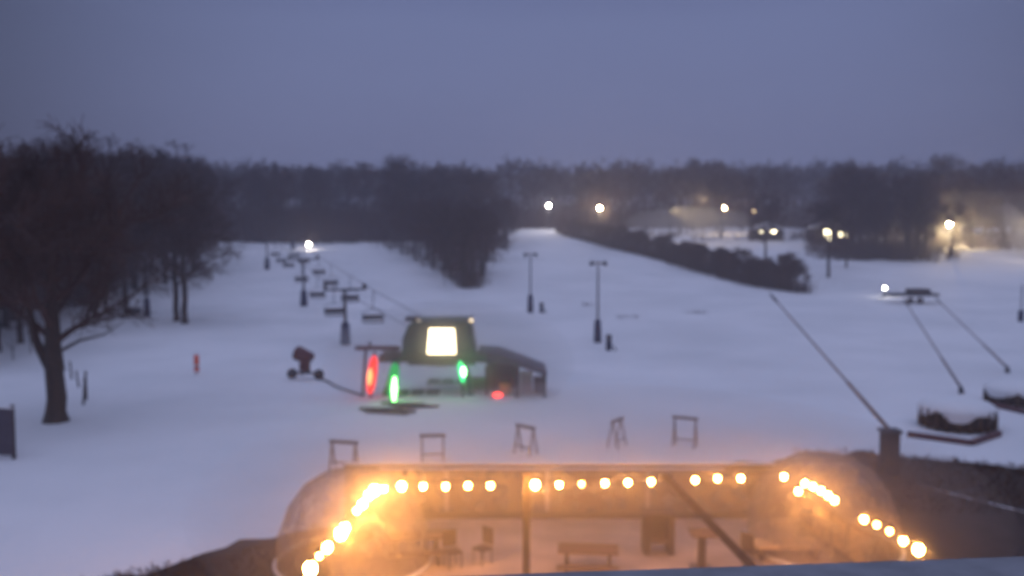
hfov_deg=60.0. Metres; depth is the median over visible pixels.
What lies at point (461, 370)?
column light
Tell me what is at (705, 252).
thicket shrub
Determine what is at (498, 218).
bare tree
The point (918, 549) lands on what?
string lights
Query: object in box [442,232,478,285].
bare tree
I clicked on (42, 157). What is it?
bare tree
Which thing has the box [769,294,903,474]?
snow lance
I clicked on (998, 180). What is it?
bare tree
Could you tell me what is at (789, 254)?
thicket shrub
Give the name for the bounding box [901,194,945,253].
bare tree
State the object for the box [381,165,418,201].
bare tree
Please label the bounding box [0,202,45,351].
bare tree
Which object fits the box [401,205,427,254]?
bare tree
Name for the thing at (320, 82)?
sky
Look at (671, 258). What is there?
thicket shrub
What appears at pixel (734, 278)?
undergrowth
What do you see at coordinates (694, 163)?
bare tree
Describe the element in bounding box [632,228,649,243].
thicket shrub
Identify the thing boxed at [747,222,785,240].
house
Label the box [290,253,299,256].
lift chair
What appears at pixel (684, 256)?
thicket shrub
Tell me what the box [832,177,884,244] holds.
bare tree
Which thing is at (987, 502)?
snowy path
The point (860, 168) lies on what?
bare tree
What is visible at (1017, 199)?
bare tree
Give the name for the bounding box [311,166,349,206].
bare tree
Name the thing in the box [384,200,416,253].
bare tree
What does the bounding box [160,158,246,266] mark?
bare tree
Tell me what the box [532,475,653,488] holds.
string lights
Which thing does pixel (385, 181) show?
bare tree
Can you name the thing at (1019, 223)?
bare tree
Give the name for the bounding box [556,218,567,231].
thicket shrub
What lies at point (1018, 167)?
bare tree
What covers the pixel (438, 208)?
bare tree
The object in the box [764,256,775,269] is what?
thicket shrub
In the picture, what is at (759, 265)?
thicket shrub
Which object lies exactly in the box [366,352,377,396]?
column light
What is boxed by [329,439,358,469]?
ski rack
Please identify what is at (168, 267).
bare tree
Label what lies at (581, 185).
bare tree
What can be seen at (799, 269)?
thicket shrub
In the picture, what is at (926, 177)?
bare tree
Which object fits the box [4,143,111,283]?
bare tree
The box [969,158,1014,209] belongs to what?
bare tree
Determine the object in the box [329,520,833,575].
patio
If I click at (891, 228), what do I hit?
bare tree
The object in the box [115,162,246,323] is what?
bare tree
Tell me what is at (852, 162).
bare tree
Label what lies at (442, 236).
bare tree
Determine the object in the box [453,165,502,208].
bare tree
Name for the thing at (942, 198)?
bare tree
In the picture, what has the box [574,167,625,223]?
bare tree
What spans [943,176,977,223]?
bare tree
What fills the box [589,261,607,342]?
light pole
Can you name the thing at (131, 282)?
bare tree
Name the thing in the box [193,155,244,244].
bare tree
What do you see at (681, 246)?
thicket shrub
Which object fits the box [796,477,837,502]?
string lights
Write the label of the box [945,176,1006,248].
bare tree
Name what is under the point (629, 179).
bare tree
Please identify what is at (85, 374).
fence post
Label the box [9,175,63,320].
bare tree
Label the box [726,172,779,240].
bare tree
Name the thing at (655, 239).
thicket shrub
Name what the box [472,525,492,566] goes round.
patio chair
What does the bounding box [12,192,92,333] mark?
bare tree
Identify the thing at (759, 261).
thicket shrub
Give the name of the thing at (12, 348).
sapling
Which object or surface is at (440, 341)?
lift terminal
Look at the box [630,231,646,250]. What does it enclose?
thicket shrub
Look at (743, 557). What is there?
slanting strut
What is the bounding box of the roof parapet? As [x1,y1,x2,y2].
[473,556,1023,575]
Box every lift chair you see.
[276,247,286,262]
[283,251,294,267]
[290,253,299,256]
[295,262,308,281]
[309,275,325,297]
[312,267,325,274]
[323,277,338,285]
[324,303,343,315]
[341,291,359,302]
[362,291,384,323]
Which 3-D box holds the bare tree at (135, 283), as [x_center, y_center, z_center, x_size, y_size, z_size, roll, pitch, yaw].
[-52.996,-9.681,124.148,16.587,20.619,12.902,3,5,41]
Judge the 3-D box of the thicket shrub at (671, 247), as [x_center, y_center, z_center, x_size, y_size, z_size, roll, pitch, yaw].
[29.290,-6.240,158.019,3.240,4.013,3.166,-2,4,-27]
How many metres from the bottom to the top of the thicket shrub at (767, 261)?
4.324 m
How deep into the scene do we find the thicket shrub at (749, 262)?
131.96 m
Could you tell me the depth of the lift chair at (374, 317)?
66.44 m
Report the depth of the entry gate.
51.86 m
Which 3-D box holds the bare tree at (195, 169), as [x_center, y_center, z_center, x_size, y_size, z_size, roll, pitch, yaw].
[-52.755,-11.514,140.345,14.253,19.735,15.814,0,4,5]
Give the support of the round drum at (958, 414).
on the snow ground
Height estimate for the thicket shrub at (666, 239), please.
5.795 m
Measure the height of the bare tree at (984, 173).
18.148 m
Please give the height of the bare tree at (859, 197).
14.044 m
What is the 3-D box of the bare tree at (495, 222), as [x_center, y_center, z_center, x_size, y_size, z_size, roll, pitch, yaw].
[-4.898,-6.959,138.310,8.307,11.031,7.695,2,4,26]
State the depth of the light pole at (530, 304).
101.85 m
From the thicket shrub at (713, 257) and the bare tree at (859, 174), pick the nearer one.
the thicket shrub at (713, 257)
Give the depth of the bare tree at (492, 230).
162.72 m
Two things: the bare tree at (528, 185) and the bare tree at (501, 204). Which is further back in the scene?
the bare tree at (528, 185)
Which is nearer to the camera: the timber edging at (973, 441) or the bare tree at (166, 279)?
the timber edging at (973, 441)
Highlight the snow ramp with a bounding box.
[347,382,518,413]
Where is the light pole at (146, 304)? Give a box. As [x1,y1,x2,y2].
[144,252,150,316]
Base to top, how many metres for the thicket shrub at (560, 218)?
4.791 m
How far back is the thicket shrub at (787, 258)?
130.40 m
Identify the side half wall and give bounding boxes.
[800,491,872,561]
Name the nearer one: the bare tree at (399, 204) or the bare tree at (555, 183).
the bare tree at (399, 204)
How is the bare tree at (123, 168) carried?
on the snow ground
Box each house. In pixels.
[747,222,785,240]
[805,221,846,243]
[879,218,903,235]
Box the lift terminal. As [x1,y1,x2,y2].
[379,314,484,395]
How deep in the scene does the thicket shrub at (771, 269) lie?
127.50 m
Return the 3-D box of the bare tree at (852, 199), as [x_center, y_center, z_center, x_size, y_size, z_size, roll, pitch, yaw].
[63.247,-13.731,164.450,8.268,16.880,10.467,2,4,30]
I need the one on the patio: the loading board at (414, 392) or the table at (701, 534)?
the table at (701, 534)
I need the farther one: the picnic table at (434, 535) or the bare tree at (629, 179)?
the bare tree at (629, 179)
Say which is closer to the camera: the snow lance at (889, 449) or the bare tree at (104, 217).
the snow lance at (889, 449)
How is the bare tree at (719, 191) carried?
on the snow ground
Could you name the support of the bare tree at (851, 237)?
on the snow ground
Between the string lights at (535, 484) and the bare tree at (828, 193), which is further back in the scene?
the bare tree at (828, 193)
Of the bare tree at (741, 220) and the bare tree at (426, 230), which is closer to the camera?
the bare tree at (426, 230)
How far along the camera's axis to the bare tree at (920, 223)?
163.45 m
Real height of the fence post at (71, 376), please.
1.418 m
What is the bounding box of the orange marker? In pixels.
[194,353,198,373]
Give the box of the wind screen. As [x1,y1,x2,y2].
[344,463,851,518]
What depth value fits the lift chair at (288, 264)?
130.16 m
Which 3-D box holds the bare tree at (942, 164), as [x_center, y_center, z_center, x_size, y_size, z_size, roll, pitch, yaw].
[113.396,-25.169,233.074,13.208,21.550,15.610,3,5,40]
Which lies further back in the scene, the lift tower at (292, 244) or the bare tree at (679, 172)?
the bare tree at (679, 172)
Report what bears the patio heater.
on the patio
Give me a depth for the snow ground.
59.89 m
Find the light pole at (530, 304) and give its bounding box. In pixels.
[523,253,537,312]
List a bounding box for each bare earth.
[116,519,432,575]
[724,450,1023,562]
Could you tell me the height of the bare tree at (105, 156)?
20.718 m
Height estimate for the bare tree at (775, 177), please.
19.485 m
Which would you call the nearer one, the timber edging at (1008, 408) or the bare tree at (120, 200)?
the timber edging at (1008, 408)
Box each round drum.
[917,395,998,433]
[983,379,1023,407]
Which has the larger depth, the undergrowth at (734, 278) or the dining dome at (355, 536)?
the undergrowth at (734, 278)
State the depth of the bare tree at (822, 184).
206.95 m
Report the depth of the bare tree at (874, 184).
179.43 m
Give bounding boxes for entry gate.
[355,341,399,395]
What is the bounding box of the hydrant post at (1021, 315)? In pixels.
[1018,284,1023,321]
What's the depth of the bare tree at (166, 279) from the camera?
130.54 m
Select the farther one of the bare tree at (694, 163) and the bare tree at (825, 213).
the bare tree at (694, 163)
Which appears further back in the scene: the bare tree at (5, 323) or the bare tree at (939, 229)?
the bare tree at (939, 229)
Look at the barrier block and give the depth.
53.77 m
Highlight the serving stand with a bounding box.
[640,508,676,554]
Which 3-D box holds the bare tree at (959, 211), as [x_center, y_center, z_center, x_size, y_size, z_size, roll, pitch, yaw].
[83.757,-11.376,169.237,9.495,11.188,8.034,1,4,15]
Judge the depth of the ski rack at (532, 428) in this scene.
38.77 m
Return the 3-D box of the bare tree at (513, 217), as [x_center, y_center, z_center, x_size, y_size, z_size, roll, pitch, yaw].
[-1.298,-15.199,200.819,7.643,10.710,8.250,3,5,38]
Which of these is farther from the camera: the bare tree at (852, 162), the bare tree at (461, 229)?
the bare tree at (852, 162)
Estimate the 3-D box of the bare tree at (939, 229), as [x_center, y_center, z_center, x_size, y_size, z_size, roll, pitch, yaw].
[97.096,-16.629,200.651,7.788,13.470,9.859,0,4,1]
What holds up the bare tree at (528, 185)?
on the snow ground
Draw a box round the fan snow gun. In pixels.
[287,346,323,379]
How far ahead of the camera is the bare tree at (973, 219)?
209.81 m
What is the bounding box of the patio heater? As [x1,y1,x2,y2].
[794,506,811,550]
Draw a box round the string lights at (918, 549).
[861,512,923,554]
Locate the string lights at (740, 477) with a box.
[693,470,786,482]
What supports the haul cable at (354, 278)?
attached to the lift tower at (345, 339)
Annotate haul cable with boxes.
[258,234,406,325]
[279,235,422,316]
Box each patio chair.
[442,528,462,569]
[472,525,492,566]
[741,531,762,565]
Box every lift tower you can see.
[255,239,277,269]
[284,233,301,249]
[288,255,318,305]
[323,283,366,344]
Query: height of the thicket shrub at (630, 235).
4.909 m
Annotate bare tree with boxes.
[0,113,206,423]
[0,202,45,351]
[1,160,78,327]
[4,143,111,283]
[4,183,103,343]
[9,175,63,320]
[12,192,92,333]
[14,136,108,272]
[33,130,166,294]
[46,169,153,315]
[68,162,139,288]
[91,171,172,306]
[94,147,136,277]
[94,149,174,265]
[95,148,115,170]
[100,145,170,286]
[102,143,195,289]
[103,164,211,294]
[109,180,236,320]
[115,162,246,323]
[124,138,229,264]
[143,180,200,283]
[152,155,228,271]
[159,167,216,270]
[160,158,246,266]
[169,157,222,251]
[172,155,228,255]
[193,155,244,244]
[241,163,286,230]
[263,162,302,215]
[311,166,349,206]
[331,167,362,213]
[342,161,380,214]
[369,165,417,197]
[372,153,424,200]
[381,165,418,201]
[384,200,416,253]
[391,200,430,259]
[400,160,452,205]
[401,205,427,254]
[407,199,445,256]
[407,207,445,269]
[407,213,437,260]
[419,199,451,258]
[420,221,463,274]
[422,205,471,278]
[426,209,457,269]
[433,162,467,205]
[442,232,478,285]
[444,209,497,280]
[448,209,469,264]
[449,206,491,272]
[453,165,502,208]
[454,208,511,275]
[466,205,504,272]
[476,209,500,261]
[476,215,504,257]
[482,212,507,253]
[490,197,518,246]
[495,202,522,246]
[499,199,521,243]
[508,176,545,214]
[532,165,578,209]
[563,172,599,218]
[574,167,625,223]
[576,170,618,211]
[596,156,648,224]
[654,165,706,233]
[671,156,714,230]
[687,159,729,217]
[691,159,742,231]
[696,174,751,237]
[700,169,739,205]
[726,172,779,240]
[729,174,753,229]
[747,190,789,258]
[751,163,804,219]
[796,198,854,277]
[797,174,844,220]
[814,197,850,243]
[819,160,876,239]
[823,165,882,240]
[826,185,881,237]
[827,168,875,252]
[831,157,866,203]
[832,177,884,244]
[834,219,861,267]
[849,164,888,232]
[850,176,900,242]
[875,203,901,241]
[876,170,943,259]
[877,175,920,229]
[887,191,917,249]
[891,178,945,252]
[895,196,940,259]
[901,166,952,238]
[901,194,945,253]
[919,153,967,229]
[924,193,948,233]
[927,178,955,237]
[927,188,954,238]
[928,200,976,256]
[929,170,988,238]
[939,168,978,211]
[939,176,987,246]
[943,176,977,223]
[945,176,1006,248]
[956,161,990,188]
[964,183,988,233]
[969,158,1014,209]
[973,184,1008,236]
[974,165,1017,233]
[976,169,1023,248]
[982,158,1023,227]
[991,166,1023,233]
[1000,178,1023,230]
[1010,181,1023,231]
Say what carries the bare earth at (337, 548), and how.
on the snow ground
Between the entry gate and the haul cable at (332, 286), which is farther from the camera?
the haul cable at (332, 286)
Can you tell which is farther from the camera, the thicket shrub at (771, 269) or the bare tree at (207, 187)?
the bare tree at (207, 187)
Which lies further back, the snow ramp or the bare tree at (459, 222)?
the bare tree at (459, 222)
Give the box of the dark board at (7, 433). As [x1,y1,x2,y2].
[0,404,15,458]
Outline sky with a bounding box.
[0,0,1023,214]
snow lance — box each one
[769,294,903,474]
[903,299,964,393]
[935,298,1010,372]
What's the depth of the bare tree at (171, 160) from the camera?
153.58 m
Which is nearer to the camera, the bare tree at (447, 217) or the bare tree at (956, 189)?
the bare tree at (447, 217)
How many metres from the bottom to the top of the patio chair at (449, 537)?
1.030 m
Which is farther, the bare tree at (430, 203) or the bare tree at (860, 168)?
the bare tree at (860, 168)
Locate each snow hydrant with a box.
[539,302,546,312]
[606,334,615,350]
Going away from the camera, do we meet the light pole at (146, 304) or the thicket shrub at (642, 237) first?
the light pole at (146, 304)
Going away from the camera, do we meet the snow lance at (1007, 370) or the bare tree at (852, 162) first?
the snow lance at (1007, 370)
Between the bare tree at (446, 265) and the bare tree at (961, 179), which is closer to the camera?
the bare tree at (446, 265)
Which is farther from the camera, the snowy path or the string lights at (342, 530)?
the snowy path
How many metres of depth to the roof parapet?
3.19 m
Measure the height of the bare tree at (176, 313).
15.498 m
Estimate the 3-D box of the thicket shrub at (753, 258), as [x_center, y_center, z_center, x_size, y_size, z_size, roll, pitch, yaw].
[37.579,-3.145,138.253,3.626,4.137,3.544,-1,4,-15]
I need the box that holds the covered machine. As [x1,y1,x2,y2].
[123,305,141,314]
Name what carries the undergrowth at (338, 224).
on the snow ground
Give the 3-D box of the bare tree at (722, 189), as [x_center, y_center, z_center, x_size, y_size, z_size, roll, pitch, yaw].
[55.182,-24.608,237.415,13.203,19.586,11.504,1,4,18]
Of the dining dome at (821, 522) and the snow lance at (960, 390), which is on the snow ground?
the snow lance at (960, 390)
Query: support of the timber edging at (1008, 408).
on the snow ground
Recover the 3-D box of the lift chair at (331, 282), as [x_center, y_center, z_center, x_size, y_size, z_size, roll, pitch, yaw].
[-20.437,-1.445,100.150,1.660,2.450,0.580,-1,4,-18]
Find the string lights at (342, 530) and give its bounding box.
[304,482,386,575]
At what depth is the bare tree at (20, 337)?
79.83 m
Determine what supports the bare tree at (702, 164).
on the snow ground
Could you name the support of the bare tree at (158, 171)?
on the snow ground
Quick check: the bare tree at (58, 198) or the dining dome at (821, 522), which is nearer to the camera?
the dining dome at (821, 522)
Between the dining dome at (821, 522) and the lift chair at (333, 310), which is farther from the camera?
the lift chair at (333, 310)
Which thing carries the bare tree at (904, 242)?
on the snow ground
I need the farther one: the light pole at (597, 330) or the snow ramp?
the light pole at (597, 330)
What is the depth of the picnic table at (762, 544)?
26.14 m
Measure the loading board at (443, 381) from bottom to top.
0.360 m
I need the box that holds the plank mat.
[359,402,438,414]
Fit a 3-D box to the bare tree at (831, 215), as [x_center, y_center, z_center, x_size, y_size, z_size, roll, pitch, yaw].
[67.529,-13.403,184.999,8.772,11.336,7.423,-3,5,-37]
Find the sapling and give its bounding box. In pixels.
[5,338,18,359]
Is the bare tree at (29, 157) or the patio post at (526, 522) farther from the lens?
the bare tree at (29, 157)
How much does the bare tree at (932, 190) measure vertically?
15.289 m
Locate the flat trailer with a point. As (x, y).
(917, 292)
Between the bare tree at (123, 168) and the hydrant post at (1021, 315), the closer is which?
the hydrant post at (1021, 315)
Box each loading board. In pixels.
[397,389,439,395]
[426,378,460,383]
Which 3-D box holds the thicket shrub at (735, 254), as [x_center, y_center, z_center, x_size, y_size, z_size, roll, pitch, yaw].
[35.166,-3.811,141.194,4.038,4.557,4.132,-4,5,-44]
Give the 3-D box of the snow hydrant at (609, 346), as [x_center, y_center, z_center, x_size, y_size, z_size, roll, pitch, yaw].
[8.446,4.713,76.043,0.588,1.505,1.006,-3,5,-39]
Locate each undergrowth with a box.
[0,238,158,309]
[184,201,1023,243]
[370,235,516,288]
[554,225,817,293]
[627,225,1023,261]
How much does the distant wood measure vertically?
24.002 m
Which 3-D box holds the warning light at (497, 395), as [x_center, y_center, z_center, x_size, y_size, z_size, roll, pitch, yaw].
[-0.919,6.276,51.511,0.722,0.388,0.360,0,4,0]
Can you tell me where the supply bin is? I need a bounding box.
[498,379,512,395]
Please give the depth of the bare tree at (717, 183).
214.49 m
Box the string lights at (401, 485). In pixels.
[398,479,492,490]
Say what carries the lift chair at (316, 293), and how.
hanging from the haul cable at (332, 286)
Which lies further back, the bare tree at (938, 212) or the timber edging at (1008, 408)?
the bare tree at (938, 212)
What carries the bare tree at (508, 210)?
on the snow ground
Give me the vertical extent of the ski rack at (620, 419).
1.361 m
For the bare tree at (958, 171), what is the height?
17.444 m
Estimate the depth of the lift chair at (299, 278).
110.24 m
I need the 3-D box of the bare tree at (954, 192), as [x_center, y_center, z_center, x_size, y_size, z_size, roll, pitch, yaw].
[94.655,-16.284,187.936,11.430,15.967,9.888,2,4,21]
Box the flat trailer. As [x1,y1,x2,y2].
[879,288,939,303]
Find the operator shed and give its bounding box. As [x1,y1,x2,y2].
[478,345,546,396]
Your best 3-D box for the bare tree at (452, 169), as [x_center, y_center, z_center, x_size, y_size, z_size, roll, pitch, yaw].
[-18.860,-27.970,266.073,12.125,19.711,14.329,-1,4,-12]
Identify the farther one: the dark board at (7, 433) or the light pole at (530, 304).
the light pole at (530, 304)
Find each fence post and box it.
[69,361,72,378]
[75,371,79,386]
[82,377,85,404]
[84,371,87,399]
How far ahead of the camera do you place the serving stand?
26.53 m
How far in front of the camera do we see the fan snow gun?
58.66 m
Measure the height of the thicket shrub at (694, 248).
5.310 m
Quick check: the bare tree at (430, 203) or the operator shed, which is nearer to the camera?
the operator shed
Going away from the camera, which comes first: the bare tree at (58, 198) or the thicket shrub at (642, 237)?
the bare tree at (58, 198)
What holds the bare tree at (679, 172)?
on the snow ground
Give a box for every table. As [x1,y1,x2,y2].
[385,528,447,568]
[557,542,618,571]
[688,528,716,567]
[754,538,821,561]
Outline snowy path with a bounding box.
[935,489,1022,511]
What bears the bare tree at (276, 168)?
on the snow ground
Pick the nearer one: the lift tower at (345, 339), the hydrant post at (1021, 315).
the lift tower at (345, 339)
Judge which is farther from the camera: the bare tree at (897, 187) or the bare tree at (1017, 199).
the bare tree at (1017, 199)
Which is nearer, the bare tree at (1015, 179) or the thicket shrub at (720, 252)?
the thicket shrub at (720, 252)
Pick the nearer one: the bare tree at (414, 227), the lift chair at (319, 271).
the lift chair at (319, 271)
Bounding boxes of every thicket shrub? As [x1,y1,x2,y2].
[553,216,565,231]
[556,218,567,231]
[626,230,638,248]
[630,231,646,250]
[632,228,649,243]
[635,233,651,254]
[650,234,667,252]
[654,231,676,256]
[664,241,677,255]
[668,242,683,254]
[668,247,683,262]
[672,240,690,263]
[679,241,701,264]
[685,241,709,270]
[696,248,711,267]
[704,251,724,267]
[707,246,727,270]
[720,254,740,279]
[723,250,744,269]
[731,245,757,262]
[741,258,758,283]
[742,256,759,273]
[748,258,766,279]
[750,258,773,286]
[755,259,774,280]
[761,263,785,288]
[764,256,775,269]
[770,264,796,286]
[773,252,802,280]
[775,251,800,276]
[775,259,811,291]
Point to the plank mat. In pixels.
(399, 407)
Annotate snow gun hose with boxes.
[319,378,362,396]
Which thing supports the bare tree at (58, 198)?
on the snow ground
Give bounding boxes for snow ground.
[0,225,1023,575]
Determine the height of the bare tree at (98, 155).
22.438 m
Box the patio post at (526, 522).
[523,472,529,573]
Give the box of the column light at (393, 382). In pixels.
[388,359,398,401]
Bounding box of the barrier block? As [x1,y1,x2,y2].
[464,377,484,389]
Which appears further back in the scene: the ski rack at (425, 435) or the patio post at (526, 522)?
the ski rack at (425, 435)
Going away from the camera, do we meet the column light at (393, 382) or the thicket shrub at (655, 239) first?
the column light at (393, 382)
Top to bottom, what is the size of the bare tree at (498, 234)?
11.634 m
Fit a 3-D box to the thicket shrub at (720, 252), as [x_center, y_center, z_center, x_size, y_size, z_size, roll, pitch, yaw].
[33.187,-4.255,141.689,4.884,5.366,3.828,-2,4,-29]
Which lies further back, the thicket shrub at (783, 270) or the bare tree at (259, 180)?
the bare tree at (259, 180)
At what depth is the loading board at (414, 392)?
51.54 m
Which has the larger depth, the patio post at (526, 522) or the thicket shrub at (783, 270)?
the thicket shrub at (783, 270)
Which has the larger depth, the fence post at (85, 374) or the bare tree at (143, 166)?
the bare tree at (143, 166)
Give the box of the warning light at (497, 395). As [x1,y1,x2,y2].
[490,393,501,397]
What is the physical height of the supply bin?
0.950 m
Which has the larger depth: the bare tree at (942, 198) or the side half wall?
the bare tree at (942, 198)
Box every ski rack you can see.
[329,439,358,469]
[420,433,445,461]
[513,423,537,456]
[606,416,626,448]
[672,415,697,448]
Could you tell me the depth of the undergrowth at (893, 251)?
178.74 m
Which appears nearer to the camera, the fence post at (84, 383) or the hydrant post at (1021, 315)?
the fence post at (84, 383)
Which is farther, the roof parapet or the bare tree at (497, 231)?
the bare tree at (497, 231)
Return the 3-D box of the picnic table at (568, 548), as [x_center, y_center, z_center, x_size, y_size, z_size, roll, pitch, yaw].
[2.151,7.730,25.069,1.700,0.790,1.680,0,4,6]
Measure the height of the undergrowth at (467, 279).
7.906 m
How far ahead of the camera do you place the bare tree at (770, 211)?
157.53 m
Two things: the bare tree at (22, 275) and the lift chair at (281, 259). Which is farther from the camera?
the lift chair at (281, 259)
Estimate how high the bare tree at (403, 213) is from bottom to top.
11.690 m
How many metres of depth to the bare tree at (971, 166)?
270.52 m
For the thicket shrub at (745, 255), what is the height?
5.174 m
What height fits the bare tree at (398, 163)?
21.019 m
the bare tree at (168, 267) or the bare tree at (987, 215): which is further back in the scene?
the bare tree at (987, 215)
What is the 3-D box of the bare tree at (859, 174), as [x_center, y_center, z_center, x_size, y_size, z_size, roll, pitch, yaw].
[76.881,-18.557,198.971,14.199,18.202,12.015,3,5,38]
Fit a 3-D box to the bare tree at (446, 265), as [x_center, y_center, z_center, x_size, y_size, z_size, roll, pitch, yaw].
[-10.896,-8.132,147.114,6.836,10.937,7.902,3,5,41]
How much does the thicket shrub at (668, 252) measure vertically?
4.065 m
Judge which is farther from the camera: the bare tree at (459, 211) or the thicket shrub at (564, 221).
the thicket shrub at (564, 221)
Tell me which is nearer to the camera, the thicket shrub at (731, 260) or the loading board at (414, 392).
the loading board at (414, 392)
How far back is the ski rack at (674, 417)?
40.10 m
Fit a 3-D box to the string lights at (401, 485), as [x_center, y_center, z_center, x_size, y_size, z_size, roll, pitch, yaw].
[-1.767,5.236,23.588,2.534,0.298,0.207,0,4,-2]
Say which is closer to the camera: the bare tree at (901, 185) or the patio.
the patio
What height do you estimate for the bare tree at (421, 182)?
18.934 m
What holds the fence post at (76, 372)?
on the snow ground
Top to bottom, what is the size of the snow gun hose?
0.227 m
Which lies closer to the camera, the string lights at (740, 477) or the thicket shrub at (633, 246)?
the string lights at (740, 477)
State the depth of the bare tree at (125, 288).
105.31 m
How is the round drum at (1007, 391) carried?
on the snow ground
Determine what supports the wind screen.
on the patio
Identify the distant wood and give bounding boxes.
[192,154,1023,215]
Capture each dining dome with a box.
[272,467,432,575]
[744,452,905,564]
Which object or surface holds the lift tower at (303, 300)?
on the snow ground
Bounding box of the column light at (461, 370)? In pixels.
[458,357,465,396]
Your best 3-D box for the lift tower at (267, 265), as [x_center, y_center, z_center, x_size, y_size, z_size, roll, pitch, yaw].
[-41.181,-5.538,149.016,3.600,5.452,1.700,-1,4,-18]
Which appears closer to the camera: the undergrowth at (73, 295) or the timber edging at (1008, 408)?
the timber edging at (1008, 408)
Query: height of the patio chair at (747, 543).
1.030 m
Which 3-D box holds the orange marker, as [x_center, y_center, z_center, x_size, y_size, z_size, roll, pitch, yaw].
[-21.786,5.344,61.251,0.352,1.650,0.352,0,4,0]
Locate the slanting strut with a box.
[659,472,757,565]
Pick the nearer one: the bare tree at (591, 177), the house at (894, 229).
the house at (894, 229)
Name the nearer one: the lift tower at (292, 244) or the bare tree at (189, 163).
the bare tree at (189, 163)
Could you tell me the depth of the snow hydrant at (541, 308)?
101.74 m
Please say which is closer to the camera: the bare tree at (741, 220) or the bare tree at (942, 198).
the bare tree at (942, 198)
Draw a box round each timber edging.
[907,430,1001,445]
[989,402,1023,413]
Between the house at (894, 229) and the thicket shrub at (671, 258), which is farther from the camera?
the house at (894, 229)
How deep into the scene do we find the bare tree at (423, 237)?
160.59 m
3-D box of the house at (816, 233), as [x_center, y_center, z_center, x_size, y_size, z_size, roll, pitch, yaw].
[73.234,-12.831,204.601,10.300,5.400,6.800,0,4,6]
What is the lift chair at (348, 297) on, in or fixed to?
hanging from the haul cable at (354, 278)
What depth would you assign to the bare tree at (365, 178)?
235.23 m

